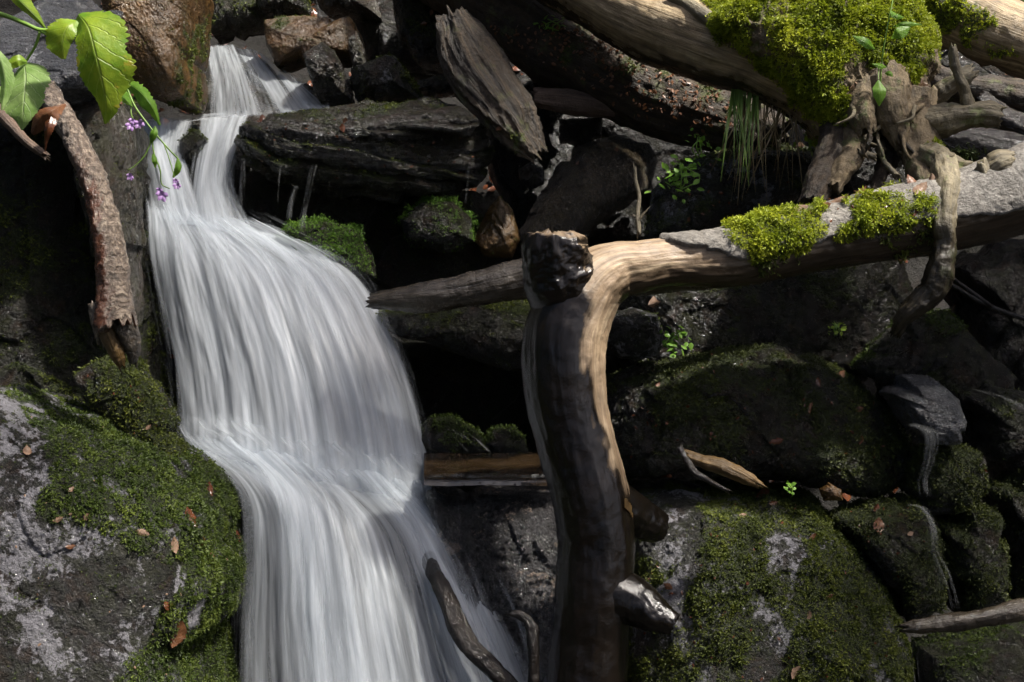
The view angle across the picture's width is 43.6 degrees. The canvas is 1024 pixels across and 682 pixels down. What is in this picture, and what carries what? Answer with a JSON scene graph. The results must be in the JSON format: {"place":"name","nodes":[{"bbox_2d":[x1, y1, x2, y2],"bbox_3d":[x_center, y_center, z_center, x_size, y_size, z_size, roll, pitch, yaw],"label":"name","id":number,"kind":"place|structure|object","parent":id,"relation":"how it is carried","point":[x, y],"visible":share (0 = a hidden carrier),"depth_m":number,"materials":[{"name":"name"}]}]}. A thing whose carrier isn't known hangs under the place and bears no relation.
{"place":"outdoors","nodes":[
{"label":"outdoors","id":0,"kind":"place"},
{"bbox_2d":[0,0,1023,653],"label":"hillside","id":1,"kind":"structure","parent":0,"point":[258,48],"depth_m":5.62,"materials":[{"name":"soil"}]},
{"bbox_2d":[0,104,50,160],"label":"broken stick","id":2,"kind":"object","parent":1,"relation":"on","point":[9,124],"visible":0.92,"depth_m":2.96,"materials":[{"name":"brown wood"}]},
{"bbox_2d":[31,103,65,151],"bbox_3d":[-1.053,-0.486,2.914,0.080,0.110,0.048,-4,10,-22],"label":"dead leaf","id":3,"kind":"object","parent":2,"relation":"hanging from","point":[45,118],"visible":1,"depth_m":2.90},
{"bbox_2d":[0,0,136,129],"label":"leafy plant","id":4,"kind":"object","parent":1,"relation":"on","point":[107,68],"visible":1,"depth_m":2.56,"materials":[{"name":"green plant"}]},
{"bbox_2d":[0,98,184,438],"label":"boulder","id":5,"kind":"object","parent":1,"relation":"on","point":[47,292],"visible":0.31,"depth_m":3.86,"materials":[{"name":"stone"}]},
{"bbox_2d":[71,100,146,327],"bbox_3d":[-1.224,-0.385,3.862,0.189,0.720,0.383,0,9,0],"label":"boulder","id":6,"kind":"object","parent":5,"relation":"on","point":[113,140],"visible":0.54,"depth_m":3.81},
{"bbox_2d":[0,0,123,110],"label":"boulder","id":7,"kind":"object","parent":6,"relation":"on","point":[16,38],"visible":0.38,"depth_m":3.65,"materials":[{"name":"stone"}]},
{"bbox_2d":[42,80,140,372],"bbox_3d":[-1.137,-0.315,3.422,0.118,0.769,0.458,-7,12,-39],"label":"broken branch","id":8,"kind":"object","parent":6,"relation":"on","point":[113,318],"visible":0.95,"depth_m":3.33,"materials":[{"name":"brown wood"}]},
{"bbox_2d":[0,383,248,681],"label":"boulder","id":9,"kind":"object","parent":1,"relation":"on","point":[117,566],"visible":0.87,"depth_m":3.18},
{"bbox_2d":[23,445,31,454],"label":"dead leaf","id":10,"kind":"object","parent":9,"relation":"on","point":[27,450],"visible":1,"depth_m":3.20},
{"bbox_2d":[15,416,227,674],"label":"leaf litter","id":11,"kind":"object","parent":9,"relation":"on","point":[70,513],"visible":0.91,"depth_m":3.14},
{"bbox_2d":[73,354,191,456],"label":"boulder","id":12,"kind":"object","parent":9,"relation":"on","point":[124,409],"visible":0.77,"depth_m":3.58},
{"bbox_2d":[136,529,149,536],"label":"dead leaf","id":13,"kind":"object","parent":9,"relation":"on","point":[141,532],"visible":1,"depth_m":3.19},
{"bbox_2d":[164,601,171,610],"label":"dead leaf","id":14,"kind":"object","parent":9,"relation":"on","point":[167,605],"visible":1,"depth_m":3.18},
{"bbox_2d":[171,537,178,552],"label":"dead leaf","id":15,"kind":"object","parent":9,"relation":"on","point":[175,548],"visible":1,"depth_m":3.24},
{"bbox_2d":[170,621,186,647],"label":"dead leaf","id":16,"kind":"object","parent":9,"relation":"on","point":[179,637],"visible":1,"depth_m":3.22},
{"bbox_2d":[185,507,196,525],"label":"dead leaf","id":17,"kind":"object","parent":9,"relation":"on","point":[191,513],"visible":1,"depth_m":3.33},
{"bbox_2d":[206,481,212,495],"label":"dead leaf","id":18,"kind":"object","parent":9,"relation":"on","point":[210,489],"visible":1,"depth_m":3.61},
{"bbox_2d":[121,81,181,201],"bbox_3d":[-0.851,-0.468,2.973,0.177,0.287,0.065,3,9,17],"label":"flowering plant","id":19,"kind":"object","parent":1,"relation":"on","point":[144,97],"visible":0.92,"depth_m":2.97,"materials":[{"name":"green plant"}]},
{"bbox_2d":[101,0,214,114],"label":"boulder","id":20,"kind":"object","parent":1,"relation":"on","point":[167,48],"visible":0.83,"depth_m":4.48,"materials":[{"name":"stone"}]},
{"bbox_2d":[170,124,241,148],"bbox_3d":[-1.201,-0.753,5.117,0.473,0.227,0.910,0,9,0],"label":"waterfall bed","id":21,"kind":"object","parent":1,"relation":"on","point":[202,128],"visible":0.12,"depth_m":4.88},
{"bbox_2d":[192,51,323,125],"bbox_3d":[-0.979,-1.018,5.426,0.781,0.408,1.062,0,9,0],"label":"waterfall bed","id":22,"kind":"object","parent":21,"relation":"on","point":[252,99],"visible":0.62,"depth_m":5.08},
{"bbox_2d":[211,0,266,44],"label":"boulder","id":23,"kind":"object","parent":22,"relation":"on","point":[243,20],"visible":0.62,"depth_m":5.33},
{"bbox_2d":[303,42,354,107],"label":"boulder","id":24,"kind":"object","parent":22,"relation":"on","point":[330,82],"visible":0.98,"depth_m":4.89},
{"bbox_2d":[264,14,368,72],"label":"boulder","id":25,"kind":"object","parent":24,"relation":"on","point":[291,40],"visible":0.76,"depth_m":5.08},
{"bbox_2d":[254,0,313,18],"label":"boulder","id":26,"kind":"object","parent":25,"relation":"on","point":[270,9],"visible":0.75,"depth_m":5.25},
{"bbox_2d":[143,128,289,266],"bbox_3d":[-1.151,-0.551,4.914,0.658,0.566,1.160,0,9,0],"label":"waterfall bed","id":27,"kind":"object","parent":1,"relation":"on","point":[232,174],"visible":0.16,"depth_m":4.59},
{"bbox_2d":[177,127,207,167],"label":"boulder","id":28,"kind":"object","parent":27,"relation":"on","point":[192,142],"visible":0.9,"depth_m":4.55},
{"bbox_2d":[225,471,459,681],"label":"waterfall bed","id":29,"kind":"object","parent":1,"relation":"on","point":[260,639],"visible":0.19,"depth_m":3.76,"materials":[{"name":"liquid"}]},
{"bbox_2d":[152,243,430,519],"bbox_3d":[-0.767,0.073,4.514,1.122,0.993,1.281,0,9,0],"label":"waterfall bed","id":30,"kind":"object","parent":29,"relation":"on","point":[420,496],"visible":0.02,"depth_m":4.21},
{"bbox_2d":[274,213,376,279],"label":"boulder","id":31,"kind":"object","parent":30,"relation":"on","point":[346,247],"visible":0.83,"depth_m":4.32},
{"bbox_2d":[144,46,518,681],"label":"waterfall","id":32,"kind":"structure","parent":30,"relation":"on","point":[301,344],"depth_m":3.95,"materials":[{"name":"white liquid"}]},
{"bbox_2d":[238,169,499,292],"bbox_3d":[-0.528,-0.419,4.815,1.088,0.496,0.440,0,9,0],"label":"boulder","id":33,"kind":"object","parent":30,"relation":"on","point":[398,261],"visible":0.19,"depth_m":4.63,"materials":[{"name":"stone"}]},
{"bbox_2d":[234,96,495,203],"bbox_3d":[-0.525,-0.678,4.622,0.935,0.409,0.604,0,9,0],"label":"boulder","id":34,"kind":"object","parent":33,"relation":"on","point":[311,158],"visible":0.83,"depth_m":4.40,"materials":[{"name":"stone"}]},
{"bbox_2d":[254,119,473,178],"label":"leaf litter","id":35,"kind":"object","parent":34,"relation":"on","point":[433,142],"visible":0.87,"depth_m":4.38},
{"bbox_2d":[330,105,479,142],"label":"boulder","id":36,"kind":"object","parent":34,"relation":"on","point":[420,124],"visible":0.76,"depth_m":4.35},
{"bbox_2d":[435,5,547,163],"bbox_3d":[-0.073,-0.914,4.544,0.467,0.564,0.178,6,11,32],"label":"splintered wood","id":37,"kind":"object","parent":34,"relation":"on","point":[491,93],"visible":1,"depth_m":4.50,"materials":[{"name":"wood"}]},
{"bbox_2d":[474,196,519,257],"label":"boulder","id":38,"kind":"object","parent":33,"relation":"on","point":[497,235],"visible":0.99,"depth_m":4.55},
{"bbox_2d":[517,135,657,249],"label":"boulder","id":39,"kind":"object","parent":33,"relation":"on","point":[591,190],"visible":0.87,"depth_m":4.58,"materials":[{"name":"stone"}]},
{"bbox_2d":[518,162,543,189],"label":"boulder","id":40,"kind":"object","parent":39,"relation":"on","point":[531,175],"visible":0.98,"depth_m":4.73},
{"bbox_2d":[559,117,602,145],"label":"boulder","id":41,"kind":"object","parent":39,"relation":"on","point":[575,131],"visible":0.94,"depth_m":4.81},
{"bbox_2d":[413,412,489,453],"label":"boulder","id":42,"kind":"object","parent":30,"relation":"on","point":[447,433],"visible":0.84,"depth_m":4.00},
{"bbox_2d":[398,526,517,681],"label":"wet branch","id":43,"kind":"object","parent":29,"relation":"on","point":[478,654],"visible":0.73,"depth_m":3.50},
{"bbox_2d":[397,335,616,492],"bbox_3d":[-0.022,0.261,4.599,1.094,0.682,0.474,0,9,0],"label":"boulder","id":44,"kind":"object","parent":29,"relation":"on","point":[482,396],"visible":0.12,"depth_m":4.41,"materials":[{"name":"stone"}]},
{"bbox_2d":[375,299,529,370],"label":"boulder","id":45,"kind":"object","parent":44,"relation":"on","point":[490,334],"visible":0.44,"depth_m":4.04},
{"bbox_2d":[366,258,716,313],"bbox_3d":[0.182,-0.175,3.818,1.244,0.181,0.175,-1,9,-4],"label":"wet log","id":46,"kind":"object","parent":45,"relation":"on","point":[500,282],"visible":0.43,"depth_m":3.76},
{"bbox_2d":[349,53,423,102],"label":"boulder","id":47,"kind":"object","parent":1,"relation":"on","point":[386,78],"visible":0.89,"depth_m":4.88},
{"bbox_2d":[348,31,366,66],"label":"boulder","id":48,"kind":"object","parent":47,"relation":"on","point":[357,53],"visible":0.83,"depth_m":4.99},
{"bbox_2d":[354,0,432,80],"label":"boulder","id":49,"kind":"object","parent":1,"relation":"on","point":[380,38],"visible":0.2,"depth_m":5.56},
{"bbox_2d":[314,0,382,22],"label":"boulder","id":50,"kind":"object","parent":49,"relation":"on","point":[362,11],"visible":0.89,"depth_m":5.47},
{"bbox_2d":[392,0,443,75],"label":"boulder","id":51,"kind":"object","parent":1,"relation":"on","point":[417,40],"visible":0.5,"depth_m":5.14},
{"bbox_2d":[416,74,454,98],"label":"boulder","id":52,"kind":"object","parent":1,"relation":"on","point":[437,86],"visible":0.67,"depth_m":4.98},
{"bbox_2d":[394,194,478,252],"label":"boulder","id":53,"kind":"object","parent":1,"relation":"on","point":[440,224],"visible":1,"depth_m":4.44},
{"bbox_2d":[425,485,557,681],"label":"boulder","id":54,"kind":"object","parent":1,"relation":"on","point":[497,548],"visible":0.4,"depth_m":3.72,"materials":[{"name":"stone"}]},
{"bbox_2d":[424,452,546,485],"bbox_3d":[-0.062,0.384,3.856,0.423,0.039,0.257,0,9,0],"label":"log","id":55,"kind":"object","parent":54,"relation":"on","point":[462,469],"depth_m":3.84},
{"bbox_2d":[485,423,527,452],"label":"boulder","id":56,"kind":"object","parent":54,"relation":"on","point":[501,438],"visible":0.85,"depth_m":4.03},
{"bbox_2d":[504,610,540,681],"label":"wet twig","id":57,"kind":"object","parent":54,"relation":"on","point":[532,631],"visible":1,"depth_m":3.39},
{"bbox_2d":[488,73,806,260],"bbox_3d":[0.615,-0.748,5.303,1.493,0.897,0.574,0,9,0],"label":"boulder","id":58,"kind":"object","parent":1,"relation":"on","point":[516,195],"visible":0.12,"depth_m":5.08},
{"bbox_2d":[615,260,913,383],"bbox_3d":[0.824,-0.058,4.395,1.100,0.491,0.619,0,9,0],"label":"boulder","id":59,"kind":"object","parent":1,"relation":"on","point":[803,312],"visible":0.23,"depth_m":4.14,"materials":[{"name":"stone"}]},
{"bbox_2d":[648,296,660,307],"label":"dead leaf","id":60,"kind":"object","parent":59,"relation":"on","point":[653,301],"visible":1,"depth_m":4.13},
{"bbox_2d":[643,143,814,239],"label":"boulder","id":61,"kind":"object","parent":59,"relation":"on","point":[666,213],"visible":0.61,"depth_m":4.29,"materials":[{"name":"stone"}]},
{"bbox_2d":[420,0,793,151],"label":"rotten log","id":62,"kind":"object","parent":61,"relation":"on","point":[507,17],"visible":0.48,"depth_m":4.66,"materials":[{"name":"wood"}]},
{"bbox_2d":[532,15,579,30],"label":"leafy sprig","id":63,"kind":"object","parent":62,"relation":"on","point":[547,27],"visible":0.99,"depth_m":4.66,"materials":[{"name":"green plant"}]},
{"bbox_2d":[530,87,614,118],"bbox_3d":[0.342,-0.873,4.733,0.573,0.128,0.090,-2,9,-10],"label":"broken branch","id":64,"kind":"object","parent":62,"relation":"on","point":[572,102],"visible":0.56,"depth_m":4.68,"materials":[{"name":"brown wood"}]},
{"bbox_2d":[490,23,736,135],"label":"leaf litter","id":65,"kind":"object","parent":62,"relation":"on","point":[623,69],"visible":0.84,"depth_m":4.62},
{"bbox_2d":[645,154,721,203],"bbox_3d":[0.559,-0.533,4.204,0.226,0.161,0.136,-6,11,-33],"label":"leafy sprig","id":66,"kind":"object","parent":61,"relation":"on","point":[677,173],"visible":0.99,"depth_m":4.20,"materials":[{"name":"green plant"}]},
{"bbox_2d":[685,128,720,166],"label":"leafy sprig","id":67,"kind":"object","parent":61,"relation":"on","point":[700,140],"visible":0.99,"depth_m":4.30,"materials":[{"name":"green plant"}]},
{"bbox_2d":[670,156,788,221],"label":"leaf litter","id":68,"kind":"object","parent":61,"relation":"on","point":[708,191],"visible":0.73,"depth_m":4.27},
{"bbox_2d":[793,127,812,156],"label":"leafy sprig","id":69,"kind":"object","parent":61,"relation":"on","point":[806,139],"visible":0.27,"depth_m":4.36,"materials":[{"name":"green plant"}]},
{"bbox_2d":[805,141,906,199],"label":"boulder","id":70,"kind":"object","parent":61,"relation":"on","point":[861,177],"visible":0.04,"depth_m":4.47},
{"bbox_2d":[938,49,1011,129],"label":"boulder","id":71,"kind":"object","parent":70,"relation":"on","point":[985,70],"visible":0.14,"depth_m":4.58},
{"bbox_2d":[924,0,1023,78],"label":"mossy log","id":72,"kind":"object","parent":71,"relation":"on","point":[982,33],"visible":0.69,"depth_m":4.71,"materials":[{"name":"brown wood"}]},
{"bbox_2d":[930,65,1023,112],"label":"rotten log","id":73,"kind":"object","parent":71,"relation":"on","point":[1008,92],"visible":0.38,"depth_m":4.50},
{"bbox_2d":[828,322,846,335],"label":"leafy sprig","id":74,"kind":"object","parent":59,"relation":"on","point":[843,328],"visible":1,"depth_m":3.98,"materials":[{"name":"green plant"}]},
{"bbox_2d":[627,477,916,681],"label":"boulder","id":75,"kind":"object","parent":1,"relation":"on","point":[791,579],"visible":0.83,"depth_m":3.61,"materials":[{"name":"plant"}]},
{"bbox_2d":[664,583,672,589],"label":"dead leaf","id":76,"kind":"object","parent":75,"relation":"on","point":[668,586],"visible":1,"depth_m":3.66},
{"bbox_2d":[684,449,767,488],"bbox_3d":[0.584,0.356,3.561,0.261,0.102,0.048,3,10,21],"label":"split branch","id":77,"kind":"object","parent":75,"relation":"on","point":[724,467],"visible":0.94,"depth_m":3.54,"materials":[{"name":"brown wood"}]},
{"bbox_2d":[676,443,731,493],"bbox_3d":[0.530,0.354,3.541,0.166,0.133,0.030,4,10,25],"label":"dark twig","id":78,"kind":"object","parent":77,"relation":"on","point":[693,471],"visible":1,"depth_m":3.54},
{"bbox_2d":[643,504,890,680],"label":"leaf litter","id":79,"kind":"object","parent":75,"relation":"on","point":[747,583],"visible":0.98,"depth_m":3.60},
{"bbox_2d":[783,480,795,495],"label":"leafy sprig","id":80,"kind":"object","parent":75,"relation":"on","point":[789,485],"visible":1,"depth_m":3.62,"materials":[{"name":"green plant"}]},
{"bbox_2d":[791,666,800,678],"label":"dead leaf","id":81,"kind":"object","parent":75,"relation":"on","point":[794,671],"visible":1,"depth_m":3.51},
{"bbox_2d":[819,482,842,500],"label":"dead leaf","id":82,"kind":"object","parent":75,"relation":"on","point":[829,491],"visible":1,"depth_m":3.75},
{"bbox_2d":[825,491,949,621],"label":"boulder","id":83,"kind":"object","parent":75,"relation":"on","point":[916,565],"visible":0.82,"depth_m":3.69,"materials":[{"name":"plant"}]},
{"bbox_2d":[606,342,911,498],"bbox_3d":[0.750,0.248,4.090,1.008,0.501,0.678,0,9,0],"label":"boulder","id":84,"kind":"object","parent":83,"relation":"on","point":[818,441],"visible":0.88,"depth_m":3.84,"materials":[{"name":"plant"}]},
{"bbox_2d":[607,307,664,360],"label":"boulder","id":85,"kind":"object","parent":84,"relation":"on","point":[635,333],"visible":0.84,"depth_m":3.95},
{"bbox_2d":[659,326,693,357],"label":"leafy sprig","id":86,"kind":"object","parent":84,"relation":"on","point":[672,343],"visible":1,"depth_m":3.88,"materials":[{"name":"green plant"}]},
{"bbox_2d":[629,353,888,470],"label":"leaf litter","id":87,"kind":"object","parent":84,"relation":"on","point":[711,433],"visible":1,"depth_m":3.82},
{"bbox_2d":[769,438,782,443],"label":"dead leaf","id":88,"kind":"object","parent":84,"relation":"on","point":[777,441],"visible":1,"depth_m":3.79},
{"bbox_2d":[873,517,883,532],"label":"dead leaf","id":89,"kind":"object","parent":83,"relation":"on","point":[878,520],"visible":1,"depth_m":3.69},
{"bbox_2d":[850,507,924,598],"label":"leaf litter","id":90,"kind":"object","parent":83,"relation":"on","point":[880,534],"visible":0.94,"depth_m":3.67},
{"bbox_2d":[521,142,1023,681],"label":"fallen tree","id":91,"kind":"object","parent":1,"relation":"on","point":[577,290],"visible":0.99,"depth_m":3.42,"materials":[{"name":"wood"}]},
{"bbox_2d":[630,162,648,240],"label":"bare twig","id":92,"kind":"object","parent":91,"relation":"attached to","point":[637,217],"visible":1,"depth_m":3.68,"materials":[{"name":"brown wood"}]},
{"bbox_2d":[794,205,808,210],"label":"dead leaf","id":93,"kind":"object","parent":91,"relation":"on","point":[804,207],"visible":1,"depth_m":3.59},
{"bbox_2d":[724,191,932,235],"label":"leaf litter","id":94,"kind":"object","parent":91,"relation":"on","point":[852,206],"visible":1,"depth_m":3.55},
{"bbox_2d":[830,194,847,202],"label":"dead leaf","id":95,"kind":"object","parent":91,"relation":"on","point":[838,200],"visible":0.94,"depth_m":3.60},
{"bbox_2d":[907,174,915,182],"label":"dead leaf","id":96,"kind":"object","parent":91,"relation":"on","point":[910,179],"visible":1,"depth_m":3.64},
{"bbox_2d":[913,182,926,194],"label":"dead leaf","id":97,"kind":"object","parent":91,"relation":"on","point":[921,187],"visible":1,"depth_m":3.59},
{"bbox_2d":[952,283,1023,320],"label":"hanging twig","id":98,"kind":"object","parent":91,"relation":"hanging from","point":[993,308],"visible":0.83,"depth_m":3.89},
{"bbox_2d":[536,0,1015,339],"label":"uprooted stump","id":99,"kind":"object","parent":1,"relation":"on","point":[808,63],"visible":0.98,"depth_m":3.98,"materials":[{"name":"brown wood"}]},
{"bbox_2d":[667,0,712,25],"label":"dead branch","id":100,"kind":"object","parent":99,"relation":"on","point":[697,10],"visible":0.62,"depth_m":4.21,"materials":[{"name":"brown wood"}]},
{"bbox_2d":[709,88,804,204],"bbox_3d":[0.798,-0.634,4.176,0.316,0.381,0.212,0,9,0],"label":"grass tuft","id":101,"kind":"object","parent":99,"relation":"hanging from","point":[748,114],"visible":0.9,"depth_m":4.12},
{"bbox_2d":[853,0,921,105],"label":"sapling","id":102,"kind":"object","parent":99,"relation":"on","point":[879,88],"visible":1,"depth_m":3.86,"materials":[{"name":"green"}]},
{"bbox_2d":[846,79,930,96],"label":"leaf litter","id":103,"kind":"object","parent":99,"relation":"on","point":[921,83],"visible":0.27,"depth_m":3.98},
{"bbox_2d":[954,278,993,307],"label":"hanging twig","id":104,"kind":"object","parent":99,"relation":"hanging from","point":[969,290],"visible":0.79,"depth_m":3.92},
{"bbox_2d":[910,621,1023,681],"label":"boulder","id":105,"kind":"object","parent":1,"relation":"on","point":[990,654],"visible":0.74,"depth_m":3.56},
{"bbox_2d":[895,598,1023,633],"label":"wet log","id":106,"kind":"object","parent":105,"relation":"on","point":[1008,612],"visible":1,"depth_m":3.39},
{"bbox_2d":[934,502,1012,611],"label":"boulder","id":107,"kind":"object","parent":105,"relation":"on","point":[976,554],"visible":0.8,"depth_m":3.75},
{"bbox_2d":[896,443,992,515],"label":"boulder","id":108,"kind":"object","parent":107,"relation":"on","point":[944,479],"visible":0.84,"depth_m":3.77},
{"bbox_2d":[879,374,966,445],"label":"boulder","id":109,"kind":"object","parent":108,"relation":"on","point":[926,409],"visible":1,"depth_m":3.73,"materials":[{"name":"stone"}]},
{"bbox_2d":[981,467,1023,622],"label":"boulder","id":110,"kind":"object","parent":105,"relation":"on","point":[1005,495],"visible":0.5,"depth_m":3.86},
{"bbox_2d":[959,381,1023,479],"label":"boulder","id":111,"kind":"object","parent":110,"relation":"on","point":[998,423],"visible":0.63,"depth_m":3.90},
{"bbox_2d":[864,329,1016,450],"bbox_3d":[1.371,0.148,4.139,0.468,0.459,0.318,0,9,0],"label":"boulder","id":112,"kind":"object","parent":111,"relation":"on","point":[972,363],"visible":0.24,"depth_m":4.01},
{"bbox_2d":[849,308,968,384],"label":"boulder","id":113,"kind":"object","parent":112,"relation":"on","point":[927,342],"visible":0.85,"depth_m":3.89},
{"bbox_2d":[944,237,1023,390],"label":"boulder","id":114,"kind":"object","parent":1,"relation":"on","point":[992,273],"visible":0.53,"depth_m":4.30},
{"bbox_2d":[941,127,1023,161],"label":"boulder","id":115,"kind":"object","parent":114,"relation":"on","point":[974,144],"visible":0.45,"depth_m":4.26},
{"bbox_2d":[976,90,1023,134],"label":"rotten log","id":116,"kind":"object","parent":115,"relation":"on","point":[1013,120],"visible":0.48,"depth_m":4.31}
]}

